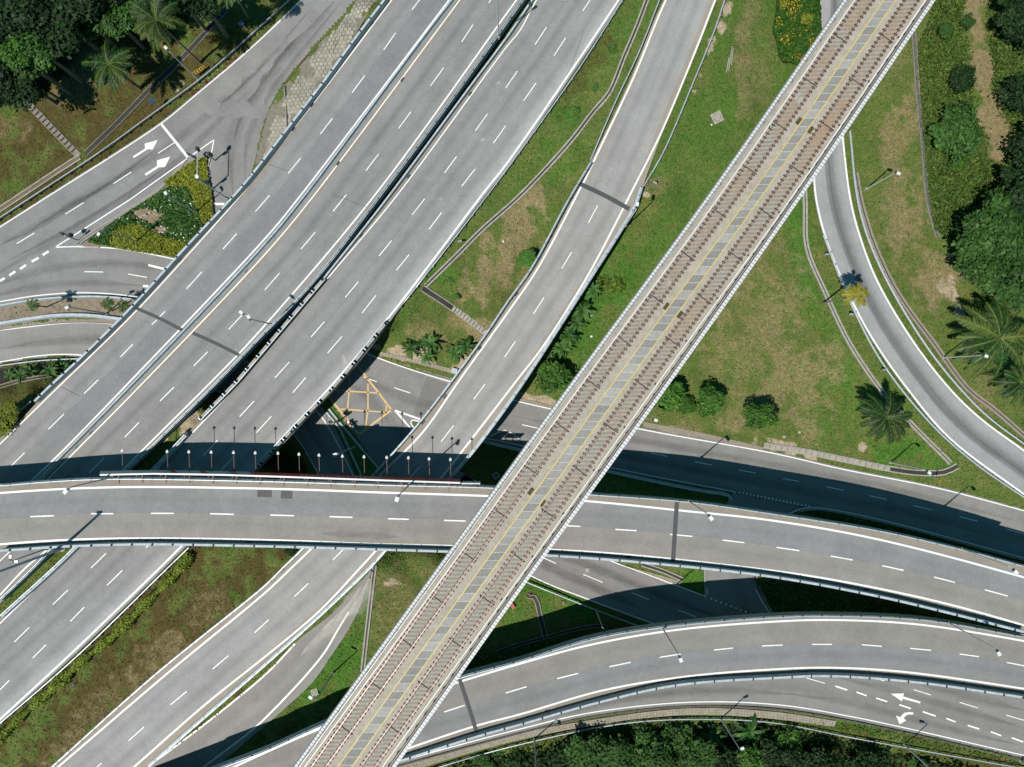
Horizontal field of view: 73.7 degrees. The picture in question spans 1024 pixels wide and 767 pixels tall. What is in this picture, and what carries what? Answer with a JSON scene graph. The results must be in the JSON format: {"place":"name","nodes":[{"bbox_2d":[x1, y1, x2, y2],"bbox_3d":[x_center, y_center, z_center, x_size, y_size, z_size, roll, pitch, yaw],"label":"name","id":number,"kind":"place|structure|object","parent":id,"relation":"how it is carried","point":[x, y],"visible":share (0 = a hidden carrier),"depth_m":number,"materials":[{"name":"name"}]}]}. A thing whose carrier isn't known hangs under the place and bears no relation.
{"place":"outdoors","nodes":[
{"label":"outdoors","id":0,"kind":"place"},
{"bbox_2d":[0,319,115,329],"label":"pavement","id":1,"kind":"structure","parent":0,"point":[52,321],"depth_m":114.94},
{"bbox_2d":[0,322,356,480],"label":"road","id":2,"kind":"structure","parent":0,"point":[315,434],"depth_m":114.97,"materials":[{"name":"asphalt"}]},
{"bbox_2d":[0,0,472,480],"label":"road","id":3,"kind":"structure","parent":0,"point":[379,403],"depth_m":114.98,"materials":[{"name":"asphalt"}]},
{"bbox_2d":[151,571,371,766],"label":"road","id":4,"kind":"structure","parent":0,"point":[283,683],"depth_m":111.08,"materials":[{"name":"asphalt"}]},
{"bbox_2d":[255,0,377,164],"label":"pavement","id":5,"kind":"structure","parent":0,"point":[311,77],"depth_m":113.29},
{"bbox_2d":[0,0,1023,766],"bbox_3d":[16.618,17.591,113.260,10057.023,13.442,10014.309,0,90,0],"label":"ground","id":6,"kind":"structure","parent":0,"point":[128,680],"depth_m":110.54,"materials":[{"name":"green plant"}]},
{"bbox_2d":[0,67,57,111],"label":"tree","id":7,"kind":"object","parent":6,"relation":"on","point":[22,90],"visible":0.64,"depth_m":104.76,"materials":[{"name":"green plant"}]},
{"bbox_2d":[0,36,71,95],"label":"tree","id":8,"kind":"object","parent":6,"relation":"on","point":[9,53],"visible":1,"depth_m":100.34,"materials":[{"name":"green plant"}]},
{"bbox_2d":[0,0,75,53],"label":"tree","id":9,"kind":"object","parent":6,"relation":"on","point":[11,11],"visible":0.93,"depth_m":100.06,"materials":[{"name":"green plant"}]},
{"bbox_2d":[0,155,81,212],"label":"drain","id":10,"kind":"object","parent":6,"relation":"on","point":[40,182],"visible":1,"depth_m":114.76,"materials":[{"name":"concrete"}]},
{"bbox_2d":[5,29,83,83],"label":"tree","id":11,"kind":"object","parent":6,"relation":"on","point":[40,58],"visible":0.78,"depth_m":101.54,"materials":[{"name":"green plant"}]},
{"bbox_2d":[24,101,80,157],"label":"stairs","id":12,"kind":"structure","parent":6,"relation":"on","point":[54,131],"depth_m":114.47,"materials":[{"name":"concrete"}]},
{"bbox_2d":[0,313,119,325],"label":"concrete barrier","id":13,"kind":"object","parent":6,"relation":"on","point":[57,315],"visible":0.59,"depth_m":114.10,"materials":[{"name":"concrete"}]},
{"bbox_2d":[18,0,103,59],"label":"tree","id":14,"kind":"object","parent":6,"relation":"on","point":[60,18],"visible":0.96,"depth_m":101.38,"materials":[{"name":"green plant"}]},
{"bbox_2d":[0,298,134,321],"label":"soil bed","id":15,"kind":"object","parent":6,"relation":"on","point":[93,304],"visible":0.59,"depth_m":114.82,"materials":[{"name":"soil"}]},
{"bbox_2d":[0,295,136,306],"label":"concrete barrier","id":16,"kind":"object","parent":6,"relation":"on","point":[57,298],"visible":0.71,"depth_m":114.10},
{"bbox_2d":[0,0,186,104],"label":"undergrowth","id":17,"kind":"object","parent":6,"relation":"on","point":[58,68],"visible":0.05,"depth_m":112.45,"materials":[{"name":"green plant"}]},
{"bbox_2d":[0,547,189,723],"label":"guardrail","id":18,"kind":"object","parent":6,"relation":"on","point":[80,653],"visible":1,"depth_m":107.42,"materials":[{"name":"metal"}]},
{"bbox_2d":[68,0,122,22],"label":"tree","id":19,"kind":"object","parent":6,"relation":"on","point":[90,7],"visible":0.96,"depth_m":101.83,"materials":[{"name":"green plant"}]},
{"bbox_2d":[0,552,193,742],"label":"hedge","id":20,"kind":"object","parent":6,"relation":"on","point":[99,646],"visible":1,"depth_m":107.18,"materials":[{"name":"green plant"}]},
{"bbox_2d":[77,16,119,49],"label":"tree","id":21,"kind":"object","parent":6,"relation":"on","point":[88,29],"visible":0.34,"depth_m":104.75,"materials":[{"name":"green plant"}]},
{"bbox_2d":[81,38,141,94],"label":"palm tree","id":22,"kind":"object","parent":6,"relation":"on","point":[107,62],"visible":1,"depth_m":105.18,"materials":[{"name":"green plant"}]},
{"bbox_2d":[99,0,145,49],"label":"tree","id":23,"kind":"object","parent":6,"relation":"on","point":[117,20],"visible":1,"depth_m":104.22,"materials":[{"name":"green plant"}]},
{"bbox_2d":[0,0,290,221],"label":"guardrail","id":24,"kind":"object","parent":6,"relation":"on","point":[168,102],"visible":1,"depth_m":114.22,"materials":[{"name":"metal"}]},
{"bbox_2d":[84,155,211,248],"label":"soil bed","id":25,"kind":"object","parent":6,"relation":"on","point":[152,214],"visible":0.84,"depth_m":114.86,"materials":[{"name":"soil"}]},
{"bbox_2d":[87,186,202,245],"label":"flower bed","id":26,"kind":"object","parent":25,"relation":"on","point":[176,223],"visible":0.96,"depth_m":114.43,"materials":[{"name":"green plant"}]},
{"bbox_2d":[108,223,187,257],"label":"ground cover","id":27,"kind":"object","parent":25,"relation":"on","point":[162,245],"visible":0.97,"depth_m":114.46,"materials":[{"name":"yellow plant"}]},
{"bbox_2d":[164,157,213,223],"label":"ground cover","id":28,"kind":"object","parent":25,"relation":"on","point":[184,176],"visible":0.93,"depth_m":114.46,"materials":[{"name":"yellow plant"}]},
{"bbox_2d":[84,1,236,155],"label":"drain","id":29,"kind":"object","parent":6,"relation":"on","point":[140,99],"visible":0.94,"depth_m":114.44,"materials":[{"name":"concrete"}]},
{"bbox_2d":[128,0,201,63],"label":"palm tree","id":30,"kind":"object","parent":6,"relation":"on","point":[154,21],"visible":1,"depth_m":100.05,"materials":[{"name":"green plant"}]},
{"bbox_2d":[137,0,207,31],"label":"tree","id":31,"kind":"object","parent":6,"relation":"on","point":[181,3],"visible":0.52,"depth_m":101.92,"materials":[{"name":"green plant"}]},
{"bbox_2d":[181,0,229,38],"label":"tree","id":32,"kind":"object","parent":6,"relation":"on","point":[205,7],"visible":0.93,"depth_m":103.12,"materials":[{"name":"green plant"}]},
{"bbox_2d":[0,0,526,604],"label":"motorway bridge","id":33,"kind":"structure","parent":6,"relation":"on","point":[164,356],"depth_m":107.80,"materials":[{"name":"asphalt"}]},
{"bbox_2d":[0,0,620,721],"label":"motorway bridge","id":34,"kind":"structure","parent":6,"relation":"on","point":[264,406],"depth_m":107.80,"materials":[{"name":"asphalt"}]},
{"bbox_2d":[328,411,376,481],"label":"soil bed","id":35,"kind":"object","parent":6,"relation":"on","point":[357,452],"visible":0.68,"depth_m":114.85,"materials":[{"name":"plant"}]},
{"bbox_2d":[360,565,376,671],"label":"drain","id":36,"kind":"object","parent":6,"relation":"on","point":[368,621],"visible":0.92,"depth_m":110.04,"materials":[{"name":"concrete"}]},
{"bbox_2d":[51,0,715,766],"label":"ramp bridge","id":37,"kind":"structure","parent":6,"relation":"on","point":[161,712],"depth_m":106.40,"materials":[{"name":"asphalt"}]},
{"bbox_2d":[421,286,486,334],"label":"drain","id":38,"kind":"object","parent":6,"relation":"on","point":[453,308],"visible":0.96,"depth_m":110.33,"materials":[{"name":"concrete"}]},
{"bbox_2d":[0,476,1023,632],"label":"flyover","id":39,"kind":"object","parent":6,"relation":"on","point":[639,529],"visible":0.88,"depth_m":101.10,"materials":[{"name":"asphalt"}]},
{"bbox_2d":[100,449,459,490],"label":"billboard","id":40,"kind":"object","parent":39,"relation":"attached to","point":[236,474],"visible":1,"depth_m":99.57,"materials":[{"name":"metal"}]},
{"bbox_2d":[401,0,622,307],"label":"guardrail","id":41,"kind":"object","parent":6,"relation":"on","point":[586,58],"visible":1,"depth_m":107.40,"materials":[{"name":"metal"}]},
{"bbox_2d":[424,0,648,287],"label":"drain","id":42,"kind":"object","parent":6,"relation":"on","point":[496,216],"visible":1,"depth_m":107.64,"materials":[{"name":"concrete"}]},
{"bbox_2d":[465,627,623,670],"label":"shaded weeds","id":43,"kind":"object","parent":6,"relation":"on","point":[510,653],"visible":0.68,"depth_m":114.25,"materials":[{"name":"green plant"}]},
{"bbox_2d":[534,360,574,396],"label":"shrub","id":44,"kind":"object","parent":6,"relation":"on","point":[551,376],"visible":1,"depth_m":109.49,"materials":[{"name":"green plant"}]},
{"bbox_2d":[496,624,617,652],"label":"drain","id":45,"kind":"object","parent":6,"relation":"on","point":[540,638],"visible":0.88,"depth_m":114.68,"materials":[{"name":"concrete"}]},
{"bbox_2d":[564,733,608,766],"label":"tree","id":46,"kind":"object","parent":6,"relation":"on","point":[580,751],"visible":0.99,"depth_m":111.80,"materials":[{"name":"green plant"}]},
{"bbox_2d":[482,440,731,500],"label":"concrete barrier","id":47,"kind":"object","parent":6,"relation":"on","point":[631,475],"visible":0.69,"depth_m":113.41,"materials":[{"name":"concrete"}]},
{"bbox_2d":[594,274,625,295],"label":"bush","id":48,"kind":"object","parent":6,"relation":"on","point":[610,284],"visible":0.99,"depth_m":109.68,"materials":[{"name":"green plant"}]},
{"bbox_2d":[293,0,934,766],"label":"rail viaduct","id":49,"kind":"object","parent":6,"relation":"on","point":[399,688],"visible":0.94,"depth_m":89.50,"materials":[{"name":"concrete"}]},
{"bbox_2d":[304,0,854,766],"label":"power rail","id":50,"kind":"object","parent":49,"relation":"on","point":[582,384],"visible":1,"depth_m":89.14,"materials":[{"name":"white metal"}]},
{"bbox_2d":[310,0,874,766],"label":"rail track","id":51,"kind":"structure","parent":49,"relation":"on","point":[520,484],"depth_m":89.47,"materials":[{"name":"concrete"}]},
{"bbox_2d":[359,0,919,766],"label":"rail track","id":52,"kind":"structure","parent":49,"relation":"on","point":[641,384],"depth_m":89.47,"materials":[{"name":"metal"}]},
{"bbox_2d":[382,0,925,766],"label":"power rail","id":53,"kind":"object","parent":49,"relation":"on","point":[656,384],"visible":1,"depth_m":89.14,"materials":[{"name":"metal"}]},
{"bbox_2d":[594,734,636,766],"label":"tree","id":54,"kind":"object","parent":6,"relation":"on","point":[617,753],"visible":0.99,"depth_m":111.46,"materials":[{"name":"green plant"}]},
{"bbox_2d":[211,611,1023,766],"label":"flyover","id":55,"kind":"object","parent":6,"relation":"on","point":[570,675],"visible":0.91,"depth_m":106.27,"materials":[{"name":"asphalt"}]},
{"bbox_2d":[630,722,674,766],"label":"tree","id":56,"kind":"object","parent":6,"relation":"on","point":[642,737],"visible":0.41,"depth_m":113.42,"materials":[{"name":"green plant"}]},
{"bbox_2d":[633,734,678,766],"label":"tree","id":57,"kind":"object","parent":6,"relation":"on","point":[655,753],"visible":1,"depth_m":111.77,"materials":[{"name":"green plant"}]},
{"bbox_2d":[657,381,686,414],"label":"shrub","id":58,"kind":"object","parent":6,"relation":"on","point":[672,397],"visible":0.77,"depth_m":109.02,"materials":[{"name":"green plant"}]},
{"bbox_2d":[658,720,697,766],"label":"tree","id":59,"kind":"object","parent":6,"relation":"on","point":[678,741],"visible":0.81,"depth_m":113.62,"materials":[{"name":"green plant"}]},
{"bbox_2d":[679,737,718,766],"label":"tree","id":60,"kind":"object","parent":6,"relation":"on","point":[700,753],"visible":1,"depth_m":111.74,"materials":[{"name":"green plant"}]},
{"bbox_2d":[463,724,956,766],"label":"undergrowth","id":61,"kind":"object","parent":6,"relation":"on","point":[631,736],"visible":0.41,"depth_m":114.80,"materials":[{"name":"green plant"}]},
{"bbox_2d":[396,705,1023,766],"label":"drain","id":62,"kind":"object","parent":6,"relation":"on","point":[562,722],"visible":1,"depth_m":114.83,"materials":[{"name":"concrete"}]},
{"bbox_2d":[693,382,726,417],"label":"shrub","id":63,"kind":"object","parent":6,"relation":"on","point":[712,401],"visible":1,"depth_m":108.82,"materials":[{"name":"green plant"}]},
{"bbox_2d":[438,718,1016,766],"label":"guardrail","id":64,"kind":"object","parent":6,"relation":"on","point":[673,719],"visible":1,"depth_m":114.50,"materials":[{"name":"metal"}]},
{"bbox_2d":[713,746,742,766],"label":"tree","id":65,"kind":"object","parent":6,"relation":"on","point":[724,761],"visible":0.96,"depth_m":112.17,"materials":[{"name":"green plant"}]},
{"bbox_2d":[437,716,1023,766],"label":"weeds","id":66,"kind":"object","parent":6,"relation":"on","point":[879,733],"visible":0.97,"depth_m":114.85,"materials":[{"name":"green plant"}]},
{"bbox_2d":[731,743,764,766],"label":"tree","id":67,"kind":"object","parent":6,"relation":"on","point":[748,757],"visible":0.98,"depth_m":111.77,"materials":[{"name":"green plant"}]},
{"bbox_2d":[731,713,767,745],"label":"broad leaf plant","id":68,"kind":"object","parent":6,"relation":"on","point":[748,735],"visible":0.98,"depth_m":114.17,"materials":[{"name":"green plant"}]},
{"bbox_2d":[741,403,778,430],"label":"bush","id":69,"kind":"object","parent":6,"relation":"on","point":[758,417],"visible":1,"depth_m":108.49,"materials":[{"name":"green plant"}]},
{"bbox_2d":[758,737,804,766],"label":"tree","id":70,"kind":"object","parent":6,"relation":"on","point":[772,755],"visible":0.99,"depth_m":111.89,"materials":[{"name":"green plant"}]},
{"bbox_2d":[770,723,803,755],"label":"tree","id":71,"kind":"object","parent":6,"relation":"on","point":[785,740],"visible":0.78,"depth_m":113.76,"materials":[{"name":"green plant"}]},
{"bbox_2d":[772,0,821,64],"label":"flower hedge","id":72,"kind":"object","parent":6,"relation":"on","point":[797,27],"visible":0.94,"depth_m":107.28,"materials":[{"name":"green plant"}]},
{"bbox_2d":[799,743,846,766],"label":"tree","id":73,"kind":"object","parent":6,"relation":"on","point":[821,758],"visible":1,"depth_m":111.81,"materials":[{"name":"green plant"}]},
{"bbox_2d":[757,578,927,616],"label":"shaded weeds","id":74,"kind":"object","parent":6,"relation":"on","point":[807,600],"visible":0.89,"depth_m":114.28,"materials":[{"name":"green plant"}]},
{"bbox_2d":[821,283,868,306],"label":"palm tree","id":75,"kind":"object","parent":6,"relation":"on","point":[855,292],"visible":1,"depth_m":100.76,"materials":[{"name":"yellow plant"}]},
{"bbox_2d":[763,442,958,475],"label":"drain","id":76,"kind":"object","parent":6,"relation":"on","point":[873,465],"visible":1,"depth_m":112.71,"materials":[{"name":"concrete"}]},
{"bbox_2d":[848,748,891,766],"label":"tree","id":77,"kind":"object","parent":6,"relation":"on","point":[871,758],"visible":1,"depth_m":112.35,"materials":[{"name":"green plant"}]},
{"bbox_2d":[802,190,951,464],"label":"drain","id":78,"kind":"object","parent":6,"relation":"on","point":[916,429],"visible":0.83,"depth_m":110.56,"materials":[{"name":"concrete"}]},
{"bbox_2d":[857,390,912,444],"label":"palm tree","id":79,"kind":"object","parent":6,"relation":"on","point":[890,420],"visible":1,"depth_m":104.78,"materials":[{"name":"green plant"}]},
{"bbox_2d":[799,508,1023,560],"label":"kerb","id":80,"kind":"structure","parent":6,"relation":"on","point":[803,510],"depth_m":112.43,"materials":[{"name":"concrete"}]},
{"bbox_2d":[807,510,1023,563],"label":"planting","id":81,"kind":"object","parent":6,"relation":"on","point":[863,522],"visible":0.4,"depth_m":112.45,"materials":[{"name":"green plant"}]},
{"bbox_2d":[823,235,1023,497],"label":"guardrail","id":82,"kind":"object","parent":6,"relation":"on","point":[902,390],"visible":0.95,"depth_m":110.16,"materials":[{"name":"metal"}]},
{"bbox_2d":[911,30,939,238],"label":"drain","id":83,"kind":"object","parent":6,"relation":"on","point":[918,103],"visible":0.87,"depth_m":109.18,"materials":[{"name":"concrete"}]},
{"bbox_2d":[849,131,1023,444],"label":"guardrail","id":84,"kind":"object","parent":6,"relation":"on","point":[917,332],"visible":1,"depth_m":109.81,"materials":[{"name":"metal"}]},
{"bbox_2d":[853,172,1023,438],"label":"drain","id":85,"kind":"object","parent":6,"relation":"on","point":[954,372],"visible":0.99,"depth_m":110.45,"materials":[{"name":"concrete"}]},
{"bbox_2d":[928,98,985,163],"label":"shrub","id":86,"kind":"object","parent":6,"relation":"on","point":[956,128],"visible":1,"depth_m":105.32,"materials":[{"name":"green plant"}]},
{"bbox_2d":[947,63,976,93],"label":"bush","id":87,"kind":"object","parent":6,"relation":"on","point":[962,80],"visible":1,"depth_m":106.16,"materials":[{"name":"green plant"}]},
{"bbox_2d":[947,230,985,272],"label":"tree","id":88,"kind":"object","parent":6,"relation":"on","point":[969,246],"visible":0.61,"depth_m":102.51,"materials":[{"name":"green plant"}]},
{"bbox_2d":[917,0,1023,242],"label":"tall grass","id":89,"kind":"structure","parent":6,"relation":"on","point":[973,199],"depth_m":108.55,"materials":[{"name":"plant"}]},
{"bbox_2d":[951,295,1023,378],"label":"palm tree","id":90,"kind":"object","parent":6,"relation":"on","point":[999,334],"visible":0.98,"depth_m":103.44,"materials":[{"name":"green plant"}]},
{"bbox_2d":[957,244,1020,294],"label":"tree","id":91,"kind":"object","parent":6,"relation":"on","point":[983,270],"visible":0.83,"depth_m":101.62,"materials":[{"name":"green plant"}]},
{"bbox_2d":[959,185,1019,252],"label":"tree","id":92,"kind":"object","parent":6,"relation":"on","point":[978,221],"visible":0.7,"depth_m":101.50,"materials":[{"name":"green plant"}]},
{"bbox_2d":[980,176,1023,226],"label":"tree","id":93,"kind":"object","parent":6,"relation":"on","point":[1016,193],"visible":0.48,"depth_m":101.10,"materials":[{"name":"green plant"}]},
{"bbox_2d":[982,274,1023,313],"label":"tree","id":94,"kind":"object","parent":6,"relation":"on","point":[1013,295],"visible":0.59,"depth_m":102.71,"materials":[{"name":"green plant"}]},
{"bbox_2d":[986,208,1023,289],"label":"tree","id":95,"kind":"object","parent":6,"relation":"on","point":[1010,239],"visible":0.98,"depth_m":100.45,"materials":[{"name":"green plant"}]},
{"bbox_2d":[986,363,1023,406],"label":"palm tree","id":96,"kind":"object","parent":6,"relation":"on","point":[1016,385],"visible":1,"depth_m":105.40,"materials":[{"name":"green plant"}]},
{"bbox_2d":[993,73,1023,117],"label":"tree","id":97,"kind":"object","parent":6,"relation":"on","point":[1015,98],"visible":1,"depth_m":104.23,"materials":[{"name":"green plant"}]},
{"bbox_2d":[993,0,1023,29],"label":"tree","id":98,"kind":"object","parent":6,"relation":"on","point":[1014,10],"visible":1,"depth_m":103.42,"materials":[{"name":"green plant"}]},
{"bbox_2d":[999,164,1023,196],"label":"tree","id":99,"kind":"object","parent":6,"relation":"on","point":[1010,177],"visible":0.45,"depth_m":103.57,"materials":[{"name":"green plant"}]},
{"bbox_2d":[1000,20,1023,48],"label":"tree","id":100,"kind":"object","parent":6,"relation":"on","point":[1016,34],"visible":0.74,"depth_m":104.00,"materials":[{"name":"green plant"}]},
{"bbox_2d":[1003,123,1023,171],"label":"tree","id":101,"kind":"object","parent":6,"relation":"on","point":[1018,152],"visible":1,"depth_m":104.22,"materials":[{"name":"green plant"}]},
{"bbox_2d":[460,475,769,623],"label":"road","id":102,"kind":"structure","parent":0,"point":[630,592],"depth_m":114.98,"materials":[{"name":"asphalt"}]},
{"bbox_2d":[400,708,835,766],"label":"pavement","id":103,"kind":"structure","parent":0,"point":[729,712],"depth_m":114.90,"materials":[{"name":"concrete"}]},
{"bbox_2d":[643,422,762,449],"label":"pavement","id":104,"kind":"structure","parent":0,"point":[685,432],"depth_m":113.71,"materials":[{"name":"concrete"}]},
{"bbox_2d":[398,677,1023,764],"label":"road","id":105,"kind":"structure","parent":0,"point":[991,722],"depth_m":114.95,"materials":[{"name":"asphalt"}]},
{"bbox_2d":[443,375,1023,558],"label":"road","id":106,"kind":"structure","parent":0,"point":[993,525],"depth_m":113.21,"materials":[{"name":"asphalt"}]},
{"bbox_2d":[706,493,809,613],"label":"road","id":107,"kind":"structure","parent":0,"point":[737,590],"depth_m":114.85,"materials":[{"name":"asphalt"}]},
{"bbox_2d":[813,0,1023,495],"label":"road","id":108,"kind":"structure","parent":0,"point":[957,421],"depth_m":110.59,"materials":[{"name":"asphalt"}]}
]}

